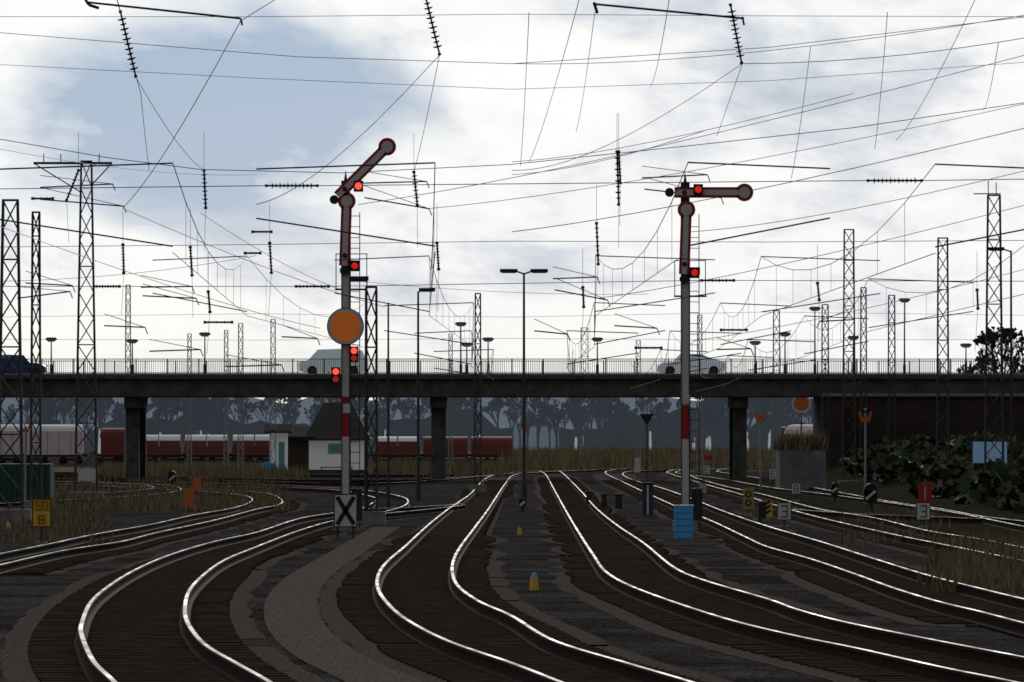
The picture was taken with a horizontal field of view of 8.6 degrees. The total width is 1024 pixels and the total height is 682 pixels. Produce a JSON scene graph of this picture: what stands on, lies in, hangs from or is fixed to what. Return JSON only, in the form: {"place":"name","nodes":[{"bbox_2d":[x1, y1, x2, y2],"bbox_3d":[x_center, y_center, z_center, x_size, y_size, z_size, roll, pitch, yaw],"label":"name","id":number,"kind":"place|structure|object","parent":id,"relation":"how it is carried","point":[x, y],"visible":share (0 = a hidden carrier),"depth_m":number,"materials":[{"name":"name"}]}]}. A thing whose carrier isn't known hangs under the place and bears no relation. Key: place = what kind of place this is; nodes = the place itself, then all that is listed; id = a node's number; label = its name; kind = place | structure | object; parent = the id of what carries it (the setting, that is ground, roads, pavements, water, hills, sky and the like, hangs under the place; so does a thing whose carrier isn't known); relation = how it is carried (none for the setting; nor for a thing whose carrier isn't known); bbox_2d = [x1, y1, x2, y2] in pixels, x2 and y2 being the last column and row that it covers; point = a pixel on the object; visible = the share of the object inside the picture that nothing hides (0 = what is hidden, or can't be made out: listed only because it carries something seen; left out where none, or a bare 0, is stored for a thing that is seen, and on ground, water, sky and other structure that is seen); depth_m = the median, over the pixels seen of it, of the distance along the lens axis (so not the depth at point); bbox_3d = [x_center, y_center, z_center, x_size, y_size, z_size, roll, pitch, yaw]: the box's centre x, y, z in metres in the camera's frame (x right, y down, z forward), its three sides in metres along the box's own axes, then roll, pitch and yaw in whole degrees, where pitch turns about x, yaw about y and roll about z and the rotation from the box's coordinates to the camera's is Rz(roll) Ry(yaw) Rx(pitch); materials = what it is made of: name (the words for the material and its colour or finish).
{"place":"outdoors","nodes":[
{"label":"outdoors","id":0,"kind":"place"},
{"bbox_2d":[54,452,768,472],"bbox_3d":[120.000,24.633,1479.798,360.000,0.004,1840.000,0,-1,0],"label":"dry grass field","id":1,"kind":"structure","parent":0,"point":[63,469],"depth_m":637.76,"materials":[{"name":"brown plant"}]},
{"bbox_2d":[1,398,812,455],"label":"tree line","id":2,"kind":"object","parent":1,"relation":"on","point":[601,409],"visible":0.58,"depth_m":1547.48,"materials":[{"name":"plant"}]},
{"bbox_2d":[0,427,1023,595],"bbox_3d":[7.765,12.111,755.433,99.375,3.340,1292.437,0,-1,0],"label":"dry grass tufts","id":3,"kind":"object","parent":1,"relation":"on","point":[1005,574],"visible":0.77,"depth_m":304.02,"materials":[{"name":"brown plant"}]},
{"bbox_2d":[783,423,812,437],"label":"gas tank","id":4,"kind":"object","parent":1,"relation":"on","point":[805,428],"visible":0.38,"depth_m":783.09,"materials":[{"name":"white metal"}]},
{"bbox_2d":[0,452,1023,681],"bbox_3d":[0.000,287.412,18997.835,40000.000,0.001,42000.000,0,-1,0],"label":"ground","id":5,"kind":"structure","parent":0,"point":[528,552],"depth_m":138.13,"materials":[{"name":"gravel"}]},
{"bbox_2d":[0,464,53,502],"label":"green container","id":6,"kind":"object","parent":5,"relation":"on","point":[10,492],"visible":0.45,"depth_m":272.17,"materials":[{"name":"green metal"}]},
{"bbox_2d":[334,494,356,538],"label":"signal board","id":7,"kind":"object","parent":5,"relation":"on","point":[345,510],"visible":1,"depth_m":174.94,"materials":[{"name":"white paint"}]},
{"bbox_2d":[327,138,395,530],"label":"semaphore signal","id":8,"kind":"object","parent":5,"relation":"on","point":[345,326],"visible":0.99,"depth_m":190.39,"materials":[{"name":"white paint"}]},
{"bbox_2d":[0,425,784,464],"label":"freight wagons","id":9,"kind":"object","parent":5,"relation":"on","point":[58,440],"visible":0.4,"depth_m":753.89,"materials":[{"name":"metal"}]},
{"bbox_2d":[2,403,785,473],"bbox_3d":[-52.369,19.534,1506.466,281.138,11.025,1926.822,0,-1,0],"label":"yard buildings","id":10,"kind":"structure","parent":5,"relation":"on","point":[315,447],"depth_m":559.93,"materials":[{"name":"concrete"}]},
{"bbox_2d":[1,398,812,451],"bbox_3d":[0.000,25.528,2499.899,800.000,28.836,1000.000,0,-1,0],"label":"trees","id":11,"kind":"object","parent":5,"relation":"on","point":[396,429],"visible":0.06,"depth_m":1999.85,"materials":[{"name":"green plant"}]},
{"bbox_2d":[0,154,1003,524],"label":"catenary masts","id":12,"kind":"object","parent":5,"relation":"on","point":[370,516],"visible":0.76,"depth_m":301.29,"materials":[{"name":"metal"}]},
{"bbox_2d":[0,0,1023,391],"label":"overhead wires","id":13,"kind":"object","parent":12,"relation":"attached to","point":[530,160],"visible":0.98,"depth_m":250.01,"materials":[{"name":"grey metal"}]},
{"bbox_2d":[6,398,1006,589],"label":"trackside signs","id":14,"kind":"object","parent":5,"relation":"on","point":[683,518],"visible":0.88,"depth_m":230.40,"materials":[{"name":"metal"}]},
{"bbox_2d":[0,477,1023,681],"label":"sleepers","id":15,"kind":"object","parent":5,"relation":"on","point":[134,634],"visible":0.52,"depth_m":104.62,"materials":[{"name":"wood"}]},
{"bbox_2d":[0,468,1023,681],"bbox_3d":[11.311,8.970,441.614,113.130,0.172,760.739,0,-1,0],"label":"rails","id":16,"kind":"object","parent":15,"relation":"on","point":[201,650],"visible":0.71,"depth_m":111.65,"materials":[{"name":"metal"}]},
{"bbox_2d":[0,472,1023,681],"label":"gravel path","id":17,"kind":"structure","parent":5,"relation":"on","point":[295,624],"depth_m":98.10,"materials":[{"name":"grey gravel"}]},
{"bbox_2d":[1,373,1023,480],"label":"road bridge","id":18,"kind":"structure","parent":5,"relation":"on","point":[135,392],"depth_m":435.70,"materials":[{"name":"concrete"}]},
{"bbox_2d":[2,354,47,371],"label":"blue car","id":19,"kind":"object","parent":18,"relation":"on","point":[24,357],"visible":0.33,"depth_m":442.38,"materials":[{"name":"blue metal"}]},
{"bbox_2d":[299,349,364,371],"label":"car","id":20,"kind":"object","parent":18,"relation":"on","point":[327,355],"visible":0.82,"depth_m":438.04,"materials":[{"name":"grey metal"}]},
{"bbox_2d":[4,359,1023,374],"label":"bridge railing","id":21,"kind":"object","parent":18,"relation":"on","point":[323,372],"visible":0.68,"depth_m":435.80,"materials":[{"name":"metal"}]},
{"bbox_2d":[656,354,725,371],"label":"silver sedan","id":22,"kind":"object","parent":18,"relation":"on","point":[714,365],"visible":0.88,"depth_m":438.06,"materials":[{"name":"grey metal"}]},
{"bbox_2d":[46,247,1012,510],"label":"lamp posts","id":23,"kind":"object","parent":5,"relation":"on","point":[488,341],"visible":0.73,"depth_m":292.50,"materials":[{"name":"metal"}]},
{"bbox_2d":[665,173,752,530],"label":"semaphore signal","id":24,"kind":"object","parent":5,"relation":"on","point":[685,192],"visible":0.98,"depth_m":190.40,"materials":[{"name":"white paint"}]},
{"bbox_2d":[813,393,1023,468],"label":"brick wall","id":25,"kind":"structure","parent":5,"relation":"on","point":[916,412],"depth_m":435.16,"materials":[{"name":"brick"}]},
{"bbox_2d":[838,424,1023,512],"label":"embankment shrubs","id":26,"kind":"object","parent":5,"relation":"on","point":[913,462],"visible":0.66,"depth_m":345.06,"materials":[{"name":"green plant"}]},
{"bbox_2d":[0,0,1023,402],"label":"sky","id":27,"kind":"structure","parent":0,"point":[235,123],"materials":[{"name":"white"}]},
{"bbox_2d":[709,466,1023,542],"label":"embankment ground","id":28,"kind":"structure","parent":0,"point":[896,491],"depth_m":285.51,"materials":[{"name":"brown soil"}]},
{"bbox_2d":[776,450,825,489],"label":"concrete block","id":29,"kind":"structure","parent":28,"relation":"on","point":[806,469],"depth_m":356.31,"materials":[{"name":"concrete"}]},
{"bbox_2d":[956,326,1023,371],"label":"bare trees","id":30,"kind":"object","parent":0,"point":[1006,334],"visible":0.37,"depth_m":461.98,"materials":[{"name":"plant"}]}
]}

